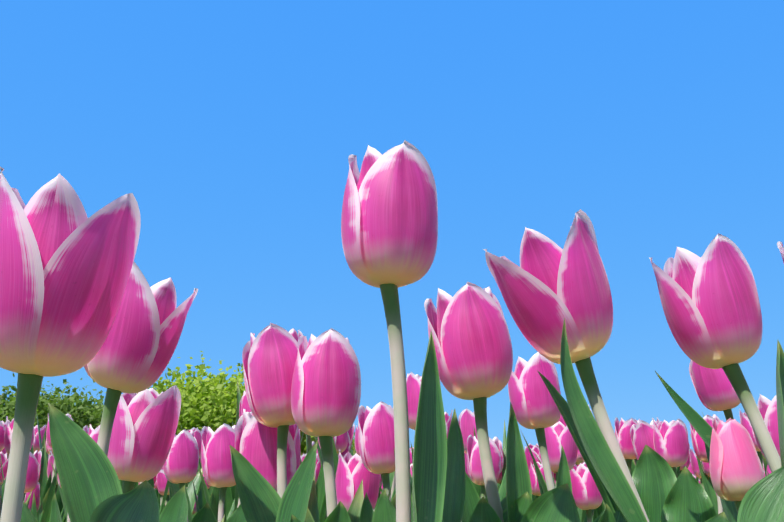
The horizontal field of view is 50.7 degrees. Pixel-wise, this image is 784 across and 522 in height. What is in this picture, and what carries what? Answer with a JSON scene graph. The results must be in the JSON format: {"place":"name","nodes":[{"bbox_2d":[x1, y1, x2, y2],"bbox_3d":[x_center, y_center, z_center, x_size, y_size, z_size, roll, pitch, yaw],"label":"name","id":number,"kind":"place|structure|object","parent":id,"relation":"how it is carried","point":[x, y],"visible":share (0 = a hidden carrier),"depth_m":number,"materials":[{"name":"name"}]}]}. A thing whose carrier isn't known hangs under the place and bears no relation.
{"place":"outdoors","nodes":[
{"label":"outdoors","id":0,"kind":"place"},
{"bbox_2d":[49,494,61,521],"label":"leaf","id":1,"kind":"object","parent":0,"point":[55,515],"visible":1,"depth_m":0.38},
{"bbox_2d":[0,0,783,452],"label":"sky","id":2,"kind":"structure","parent":0,"point":[233,127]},
{"bbox_2d":[603,417,659,507],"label":"tulip","id":3,"kind":"object","parent":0,"point":[641,433],"visible":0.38,"depth_m":1.25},
{"label":"ground","id":4,"kind":"structure","parent":0,"visible":0},
{"bbox_2d":[0,448,5,516],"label":"tulip","id":5,"kind":"object","parent":4,"relation":"on","point":[2,486],"visible":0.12,"depth_m":2.27,"materials":[{"name":"pink plant"}]},
{"bbox_2d":[0,420,9,517],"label":"tulip","id":6,"kind":"object","parent":4,"relation":"on","point":[2,428],"visible":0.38,"depth_m":1.73,"materials":[{"name":"pink plant"}]},
{"bbox_2d":[0,450,41,506],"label":"tulip","id":7,"kind":"object","parent":4,"relation":"on","point":[33,470],"visible":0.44,"depth_m":1.24,"materials":[{"name":"pink plant"}]},
{"bbox_2d":[0,443,45,483],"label":"tulip","id":8,"kind":"object","parent":4,"relation":"on","point":[4,460],"visible":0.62,"depth_m":1.54,"materials":[{"name":"pink plant"}]},
{"bbox_2d":[4,416,42,521],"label":"tulip","id":9,"kind":"object","parent":4,"relation":"on","point":[8,435],"visible":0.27,"depth_m":1.48,"materials":[{"name":"pink plant"}]},
{"bbox_2d":[8,456,57,521],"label":"tulip","id":10,"kind":"object","parent":4,"relation":"on","point":[34,504],"visible":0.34,"depth_m":1.38,"materials":[{"name":"green plant"}]},
{"bbox_2d":[33,422,47,465],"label":"tulip","id":11,"kind":"object","parent":4,"relation":"on","point":[36,446],"visible":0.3,"depth_m":2.24,"materials":[{"name":"pink plant"}]},
{"bbox_2d":[38,435,57,500],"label":"tulip","id":12,"kind":"object","parent":4,"relation":"on","point":[45,478],"visible":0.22,"depth_m":1.83,"materials":[{"name":"green plant"}]},
{"bbox_2d":[36,412,65,521],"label":"tulip","id":13,"kind":"object","parent":4,"relation":"on","point":[58,495],"visible":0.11,"depth_m":1.97,"materials":[{"name":"pink plant"}]},
{"bbox_2d":[30,413,72,521],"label":"tulip","id":14,"kind":"object","parent":4,"relation":"on","point":[48,439],"visible":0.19,"depth_m":1.67,"materials":[{"name":"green plant"}]},
{"bbox_2d":[0,373,103,458],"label":"bush","id":15,"kind":"object","parent":4,"relation":"on","point":[84,412],"visible":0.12,"depth_m":57.28,"materials":[{"name":"green plant"}]},
{"bbox_2d":[57,474,70,521],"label":"tulip","id":16,"kind":"object","parent":4,"relation":"on","point":[68,519],"visible":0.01,"depth_m":1.12,"materials":[{"name":"pink plant"}]},
{"bbox_2d":[0,167,140,521],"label":"tulip","id":17,"kind":"object","parent":4,"relation":"on","point":[66,263],"visible":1,"depth_m":0.29,"materials":[{"name":"pink plant"}]},
{"bbox_2d":[89,480,158,521],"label":"leaf","id":18,"kind":"object","parent":17,"relation":"attached to","point":[139,503],"visible":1,"depth_m":0.34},
{"bbox_2d":[51,425,138,520],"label":"tulip","id":19,"kind":"object","parent":4,"relation":"on","point":[91,432],"visible":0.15,"depth_m":1.24,"materials":[{"name":"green plant"}]},
{"bbox_2d":[84,262,197,455],"bbox_3d":[-0.151,0.236,0.435,0.099,0.483,0.080,-7,-19,23],"label":"tulip","id":20,"kind":"object","parent":4,"relation":"on","point":[134,354],"visible":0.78,"depth_m":0.46,"materials":[{"name":"pink plant"}]},
{"bbox_2d":[21,500,37,521],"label":"leaf","id":21,"kind":"object","parent":20,"relation":"attached to","point":[27,515],"visible":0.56,"depth_m":0.47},
{"bbox_2d":[48,403,122,521],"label":"leaf","id":22,"kind":"object","parent":20,"relation":"attached to","point":[88,479],"visible":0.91,"depth_m":0.40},
{"bbox_2d":[159,485,187,521],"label":"leaf","id":23,"kind":"object","parent":20,"relation":"attached to","point":[175,509],"visible":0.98,"depth_m":0.44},
{"bbox_2d":[191,502,216,521],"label":"leaf","id":24,"kind":"object","parent":20,"relation":"attached to","point":[204,513],"visible":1,"depth_m":0.52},
{"bbox_2d":[119,388,169,515],"bbox_3d":[-0.457,0.485,1.367,0.129,0.553,0.141,-4,-17,13],"label":"tulip","id":25,"kind":"object","parent":4,"relation":"on","point":[164,496],"visible":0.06,"depth_m":1.42,"materials":[{"name":"green plant"}]},
{"bbox_2d":[158,493,164,509],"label":"tulip","id":26,"kind":"object","parent":4,"relation":"on","point":[159,495],"depth_m":2.25,"materials":[{"name":"green plant"}]},
{"bbox_2d":[154,467,169,508],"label":"tulip","id":27,"kind":"object","parent":4,"relation":"on","point":[155,486],"visible":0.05,"depth_m":2.23,"materials":[{"name":"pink plant"}]},
{"bbox_2d":[156,469,168,504],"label":"tulip","id":28,"kind":"object","parent":4,"relation":"on","point":[161,480],"visible":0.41,"depth_m":2.07,"materials":[{"name":"pink plant"}]},
{"bbox_2d":[107,385,224,521],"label":"tulip","id":29,"kind":"object","parent":4,"relation":"on","point":[145,424],"visible":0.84,"depth_m":0.59,"materials":[{"name":"pink plant"}]},
{"bbox_2d":[138,467,202,511],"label":"tulip","id":30,"kind":"object","parent":4,"relation":"on","point":[196,481],"visible":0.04,"depth_m":1.62,"materials":[{"name":"green plant"}]},
{"bbox_2d":[163,429,198,521],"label":"tulip","id":31,"kind":"object","parent":4,"relation":"on","point":[180,466],"visible":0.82,"depth_m":1.12,"materials":[{"name":"pink plant"}]},
{"bbox_2d":[169,477,203,514],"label":"tulip","id":32,"kind":"object","parent":4,"relation":"on","point":[194,509],"visible":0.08,"depth_m":1.78,"materials":[{"name":"green plant"}]},
{"bbox_2d":[180,423,211,517],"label":"tulip","id":33,"kind":"object","parent":4,"relation":"on","point":[197,434],"visible":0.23,"depth_m":1.89,"materials":[{"name":"green plant"}]},
{"bbox_2d":[199,458,211,505],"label":"tulip","id":34,"kind":"object","parent":4,"relation":"on","point":[203,494],"depth_m":2.12,"materials":[{"name":"green plant"}]},
{"bbox_2d":[103,351,315,454],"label":"bush","id":35,"kind":"object","parent":4,"relation":"on","point":[211,402],"visible":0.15,"depth_m":42.53,"materials":[{"name":"green plant"}]},
{"bbox_2d":[170,412,252,521],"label":"tulip","id":36,"kind":"object","parent":4,"relation":"on","point":[214,503],"visible":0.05,"depth_m":1.19,"materials":[{"name":"green plant"}]},
{"bbox_2d":[192,480,234,518],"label":"tulip","id":37,"kind":"object","parent":4,"relation":"on","point":[229,514],"visible":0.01,"depth_m":1.54,"materials":[{"name":"green plant"}]},
{"bbox_2d":[201,423,235,521],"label":"tulip","id":38,"kind":"object","parent":4,"relation":"on","point":[216,462],"visible":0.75,"depth_m":0.94,"materials":[{"name":"pink plant"}]},
{"bbox_2d":[198,380,250,510],"bbox_3d":[-0.256,0.479,1.376,0.098,0.570,0.173,-3,-14,22],"label":"tulip","id":39,"kind":"object","parent":4,"relation":"on","point":[242,403],"visible":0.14,"depth_m":1.44,"materials":[{"name":"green plant"}]},
{"bbox_2d":[226,420,234,516],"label":"tulip","id":40,"kind":"object","parent":4,"relation":"on","point":[230,494],"depth_m":1.80,"materials":[{"name":"green plant"}]},
{"bbox_2d":[235,409,363,521],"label":"tulip","id":41,"kind":"object","parent":4,"relation":"on","point":[255,443],"visible":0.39,"depth_m":0.61,"materials":[{"name":"pink plant"}]},
{"bbox_2d":[301,453,320,483],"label":"tulip","id":42,"kind":"object","parent":4,"relation":"on","point":[317,467],"visible":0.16,"depth_m":1.83,"materials":[{"name":"pink plant"}]},
{"bbox_2d":[242,323,395,509],"bbox_3d":[-0.047,0.277,0.556,0.128,0.475,0.053,3,-17,-9],"label":"tulip","id":43,"kind":"object","parent":4,"relation":"on","point":[269,354],"visible":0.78,"depth_m":0.59,"materials":[{"name":"pink plant"}]},
{"bbox_2d":[226,504,246,521],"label":"leaf","id":44,"kind":"object","parent":43,"relation":"attached to","point":[237,515],"visible":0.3,"depth_m":0.57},
{"bbox_2d":[230,445,280,521],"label":"leaf","id":45,"kind":"object","parent":43,"relation":"attached to","point":[259,497],"visible":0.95,"depth_m":0.53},
{"bbox_2d":[276,440,317,521],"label":"leaf","id":46,"kind":"object","parent":43,"relation":"attached to","point":[294,501],"visible":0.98,"depth_m":0.49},
{"bbox_2d":[291,328,360,521],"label":"tulip","id":47,"kind":"object","parent":4,"relation":"on","point":[326,391],"visible":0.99,"depth_m":0.55,"materials":[{"name":"pink plant"}]},
{"bbox_2d":[324,501,350,521],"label":"leaf","id":48,"kind":"object","parent":47,"relation":"attached to","point":[339,513],"visible":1,"depth_m":0.49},
{"bbox_2d":[359,492,373,521],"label":"leaf","id":49,"kind":"object","parent":47,"relation":"attached to","point":[366,513],"visible":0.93,"depth_m":0.57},
{"bbox_2d":[300,423,354,521],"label":"tulip","id":50,"kind":"object","parent":4,"relation":"on","point":[321,494],"visible":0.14,"depth_m":1.38,"materials":[{"name":"green plant"}]},
{"bbox_2d":[315,425,381,492],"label":"tulip","id":51,"kind":"object","parent":4,"relation":"on","point":[356,443],"visible":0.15,"depth_m":1.82,"materials":[{"name":"pink plant"}]},
{"bbox_2d":[350,432,356,453],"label":"bush","id":52,"kind":"object","parent":4,"relation":"on","point":[353,445],"depth_m":60.55,"materials":[{"name":"green plant"}]},
{"bbox_2d":[315,432,395,505],"bbox_3d":[-0.052,0.450,1.179,0.169,0.510,0.095,-7,-14,16],"label":"tulip","id":53,"kind":"object","parent":4,"relation":"on","point":[340,442],"visible":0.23,"depth_m":1.21,"materials":[{"name":"pink plant"}]},
{"bbox_2d":[335,449,380,511],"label":"tulip","id":54,"kind":"object","parent":4,"relation":"on","point":[352,472],"visible":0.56,"depth_m":0.89,"materials":[{"name":"pink plant"}]},
{"bbox_2d":[357,401,394,500],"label":"tulip","id":55,"kind":"object","parent":4,"relation":"on","point":[376,441],"visible":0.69,"depth_m":0.84,"materials":[{"name":"pink plant"}]},
{"bbox_2d":[350,448,411,499],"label":"tulip","id":56,"kind":"object","parent":4,"relation":"on","point":[393,490],"visible":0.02,"depth_m":1.52,"materials":[{"name":"green plant"}]},
{"bbox_2d":[373,473,390,510],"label":"tulip","id":57,"kind":"object","parent":4,"relation":"on","point":[379,494],"visible":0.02,"depth_m":1.72,"materials":[{"name":"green plant"}]},
{"bbox_2d":[341,140,443,521],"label":"tulip","id":58,"kind":"object","parent":4,"relation":"on","point":[389,225],"visible":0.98,"depth_m":0.41,"materials":[{"name":"pink plant"}]},
{"bbox_2d":[290,515,300,521],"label":"leaf","id":59,"kind":"object","parent":58,"relation":"attached to","point":[294,518],"visible":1,"depth_m":0.45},
{"bbox_2d":[372,490,395,521],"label":"leaf","id":60,"kind":"object","parent":58,"relation":"attached to","point":[385,511],"visible":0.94,"depth_m":0.45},
{"bbox_2d":[412,331,446,521],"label":"leaf","id":61,"kind":"object","parent":58,"relation":"attached to","point":[429,469],"visible":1,"depth_m":0.40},
{"bbox_2d":[395,447,413,485],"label":"tulip","id":62,"kind":"object","parent":4,"relation":"on","point":[410,460],"visible":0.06,"depth_m":2.39,"materials":[{"name":"pink plant"}]},
{"bbox_2d":[410,444,412,475],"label":"tulip","id":63,"kind":"object","parent":4,"relation":"on","point":[412,460],"visible":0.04,"depth_m":2.15,"materials":[{"name":"pink plant"}]},
{"bbox_2d":[406,372,440,429],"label":"tulip","id":64,"kind":"object","parent":4,"relation":"on","point":[413,382],"visible":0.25,"depth_m":0.99,"materials":[{"name":"pink plant"}]},
{"bbox_2d":[444,410,452,437],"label":"tulip","id":65,"kind":"object","parent":4,"relation":"on","point":[448,418],"visible":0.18,"depth_m":1.77,"materials":[{"name":"pink plant"}]},
{"bbox_2d":[464,453,471,481],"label":"tulip","id":66,"kind":"object","parent":4,"relation":"on","point":[466,470],"visible":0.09,"depth_m":1.55,"materials":[{"name":"pink plant"}]},
{"bbox_2d":[424,282,512,521],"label":"tulip","id":67,"kind":"object","parent":4,"relation":"on","point":[467,326],"visible":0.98,"depth_m":0.50,"materials":[{"name":"pink plant"}]},
{"bbox_2d":[442,409,465,521],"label":"leaf","id":68,"kind":"object","parent":67,"relation":"attached to","point":[454,496],"visible":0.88,"depth_m":0.47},
{"bbox_2d":[461,472,479,521],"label":"leaf","id":69,"kind":"object","parent":67,"relation":"attached to","point":[472,498],"visible":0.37,"depth_m":0.51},
{"bbox_2d":[468,497,501,521],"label":"leaf","id":70,"kind":"object","parent":67,"relation":"attached to","point":[484,511],"visible":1,"depth_m":0.47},
{"bbox_2d":[503,492,532,521],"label":"leaf","id":71,"kind":"object","parent":67,"relation":"attached to","point":[523,502],"visible":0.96,"depth_m":0.49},
{"bbox_2d":[506,402,531,521],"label":"leaf","id":72,"kind":"object","parent":67,"relation":"attached to","point":[518,483],"visible":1,"depth_m":0.50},
{"bbox_2d":[520,483,580,521],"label":"leaf","id":73,"kind":"object","parent":67,"relation":"attached to","point":[557,504],"visible":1,"depth_m":0.47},
{"bbox_2d":[556,446,571,491],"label":"leaf","id":74,"kind":"object","parent":67,"relation":"attached to","point":[563,476],"visible":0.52,"depth_m":0.55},
{"bbox_2d":[632,445,676,521],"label":"leaf","id":75,"kind":"object","parent":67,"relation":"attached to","point":[654,478],"visible":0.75,"depth_m":0.52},
{"bbox_2d":[704,442,737,521],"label":"leaf","id":76,"kind":"object","parent":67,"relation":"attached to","point":[730,510],"visible":0.37,"depth_m":0.49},
{"bbox_2d":[458,408,506,510],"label":"tulip","id":77,"kind":"object","parent":4,"relation":"on","point":[466,421],"visible":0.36,"depth_m":1.37,"materials":[{"name":"pink plant"}]},
{"bbox_2d":[467,435,500,499],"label":"tulip","id":78,"kind":"object","parent":4,"relation":"on","point":[474,468],"visible":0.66,"depth_m":1.16,"materials":[{"name":"pink plant"}]},
{"bbox_2d":[486,471,501,501],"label":"tulip","id":79,"kind":"object","parent":4,"relation":"on","point":[499,480],"visible":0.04,"depth_m":1.75,"materials":[{"name":"green plant"}]},
{"bbox_2d":[496,420,506,482],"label":"tulip","id":80,"kind":"object","parent":4,"relation":"on","point":[503,459],"visible":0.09,"depth_m":1.73,"materials":[{"name":"green plant"}]},
{"bbox_2d":[508,352,560,490],"bbox_3d":[0.178,0.319,0.712,0.142,0.487,0.050,-3,-17,11],"label":"tulip","id":81,"kind":"object","parent":4,"relation":"on","point":[534,406],"visible":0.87,"depth_m":0.76,"materials":[{"name":"pink plant"}]},
{"bbox_2d":[524,444,554,485],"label":"tulip","id":82,"kind":"object","parent":4,"relation":"on","point":[535,449],"visible":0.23,"depth_m":1.86,"materials":[{"name":"pink plant"}]},
{"bbox_2d":[529,462,553,500],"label":"tulip","id":83,"kind":"object","parent":4,"relation":"on","point":[534,484],"visible":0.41,"depth_m":1.52,"materials":[{"name":"pink plant"}]},
{"bbox_2d":[521,415,593,521],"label":"tulip","id":84,"kind":"object","parent":4,"relation":"on","point":[542,484],"visible":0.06,"depth_m":1.36,"materials":[{"name":"green plant"}]},
{"bbox_2d":[544,421,577,487],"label":"tulip","id":85,"kind":"object","parent":4,"relation":"on","point":[558,435],"visible":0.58,"depth_m":1.11,"materials":[{"name":"pink plant"}]},
{"bbox_2d":[535,449,596,519],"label":"tulip","id":86,"kind":"object","parent":4,"relation":"on","point":[579,459],"visible":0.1,"depth_m":1.68,"materials":[{"name":"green plant"}]},
{"bbox_2d":[483,209,648,521],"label":"tulip","id":87,"kind":"object","parent":4,"relation":"on","point":[547,286],"visible":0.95,"depth_m":0.42,"materials":[{"name":"pink plant"}]},
{"bbox_2d":[538,372,618,512],"bbox_3d":[0.101,0.097,0.448,0.040,0.077,0.013,0,-17,1],"label":"leaf","id":88,"kind":"object","parent":87,"relation":"attached to","point":[561,403],"visible":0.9,"depth_m":0.45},
{"bbox_2d":[560,318,646,521],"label":"leaf","id":89,"kind":"object","parent":87,"relation":"attached to","point":[607,468],"visible":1,"depth_m":0.38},
{"bbox_2d":[598,504,615,521],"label":"leaf","id":90,"kind":"object","parent":87,"relation":"attached to","point":[607,515],"visible":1,"depth_m":0.42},
{"bbox_2d":[592,508,626,521],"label":"leaf","id":91,"kind":"object","parent":87,"relation":"attached to","point":[618,516],"visible":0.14,"depth_m":0.45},
{"bbox_2d":[705,512,728,521],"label":"leaf","id":92,"kind":"object","parent":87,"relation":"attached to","point":[721,517],"visible":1,"depth_m":0.39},
{"bbox_2d":[737,466,783,521],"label":"leaf","id":93,"kind":"object","parent":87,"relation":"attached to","point":[763,500],"visible":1,"depth_m":0.30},
{"bbox_2d":[578,405,591,521],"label":"tulip","id":94,"kind":"object","parent":4,"relation":"on","point":[582,513],"visible":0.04,"depth_m":1.49,"materials":[{"name":"pink plant"}]},
{"bbox_2d":[570,462,602,521],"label":"tulip","id":95,"kind":"object","parent":4,"relation":"on","point":[587,496],"visible":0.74,"depth_m":1.21,"materials":[{"name":"pink plant"}]},
{"bbox_2d":[577,461,602,516],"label":"tulip","id":96,"kind":"object","parent":4,"relation":"on","point":[599,509],"visible":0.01,"depth_m":1.70,"materials":[{"name":"green plant"}]},
{"bbox_2d":[615,417,640,471],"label":"tulip","id":97,"kind":"object","parent":4,"relation":"on","point":[622,432],"visible":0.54,"depth_m":1.33,"materials":[{"name":"pink plant"}]},
{"bbox_2d":[625,459,634,476],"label":"tulip","id":98,"kind":"object","parent":4,"relation":"on","point":[632,467],"depth_m":1.53,"materials":[{"name":"green plant"}]},
{"bbox_2d":[652,418,688,477],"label":"tulip","id":99,"kind":"object","parent":4,"relation":"on","point":[671,443],"visible":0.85,"depth_m":1.21,"materials":[{"name":"pink plant"}]},
{"bbox_2d":[676,444,689,477],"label":"tulip","id":100,"kind":"object","parent":4,"relation":"on","point":[687,464],"visible":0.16,"depth_m":2.18,"materials":[{"name":"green plant"}]},
{"bbox_2d":[688,461,694,474],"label":"tulip","id":101,"kind":"object","parent":4,"relation":"on","point":[690,469],"visible":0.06,"depth_m":3.34,"materials":[{"name":"pink plant"}]},
{"bbox_2d":[689,449,704,489],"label":"tulip","id":102,"kind":"object","parent":4,"relation":"on","point":[694,464],"visible":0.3,"depth_m":1.76,"materials":[{"name":"pink plant"}]},
{"bbox_2d":[690,434,717,514],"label":"tulip","id":103,"kind":"object","parent":4,"relation":"on","point":[704,468],"visible":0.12,"depth_m":1.42,"materials":[{"name":"green plant"}]},
{"bbox_2d":[689,414,722,513],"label":"tulip","id":104,"kind":"object","parent":4,"relation":"on","point":[698,443],"visible":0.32,"depth_m":1.24,"materials":[{"name":"pink plant"}]},
{"bbox_2d":[649,233,780,472],"bbox_3d":[0.236,0.219,0.395,0.175,0.495,0.060,-7,-18,21],"label":"tulip","id":105,"kind":"object","parent":4,"relation":"on","point":[709,299],"visible":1,"depth_m":0.46,"materials":[{"name":"pink plant"}]},
{"bbox_2d":[655,371,711,448],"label":"leaf","id":106,"kind":"object","parent":105,"relation":"attached to","point":[702,427],"visible":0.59,"depth_m":0.44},
{"bbox_2d":[660,466,715,521],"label":"leaf","id":107,"kind":"object","parent":105,"relation":"attached to","point":[687,499],"visible":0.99,"depth_m":0.47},
{"bbox_2d":[776,341,783,466],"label":"leaf","id":108,"kind":"object","parent":105,"relation":"attached to","point":[780,382],"visible":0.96,"depth_m":0.38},
{"bbox_2d":[689,360,740,420],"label":"tulip","id":109,"kind":"object","parent":4,"relation":"on","point":[715,390],"visible":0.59,"depth_m":0.86,"materials":[{"name":"pink plant"}]},
{"bbox_2d":[702,410,763,472],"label":"tulip","id":110,"kind":"object","parent":4,"relation":"on","point":[745,422],"visible":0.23,"depth_m":1.24,"materials":[{"name":"pink plant"}]},
{"bbox_2d":[710,417,763,513],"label":"tulip","id":111,"kind":"object","parent":4,"relation":"on","point":[736,472],"visible":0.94,"depth_m":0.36,"materials":[{"name":"pink plant"}]},
{"bbox_2d":[762,454,770,476],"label":"tulip","id":112,"kind":"object","parent":4,"relation":"on","point":[766,467],"visible":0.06,"depth_m":1.77,"materials":[{"name":"green plant"}]},
{"bbox_2d":[753,394,780,458],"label":"tulip","id":113,"kind":"object","parent":4,"relation":"on","point":[767,408],"visible":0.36,"depth_m":0.79,"materials":[{"name":"pink plant"}]},
{"bbox_2d":[777,242,783,262],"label":"tulip","id":114,"kind":"object","parent":4,"relation":"on","point":[780,246],"visible":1,"depth_m":0.49,"materials":[{"name":"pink plant"}]}
]}

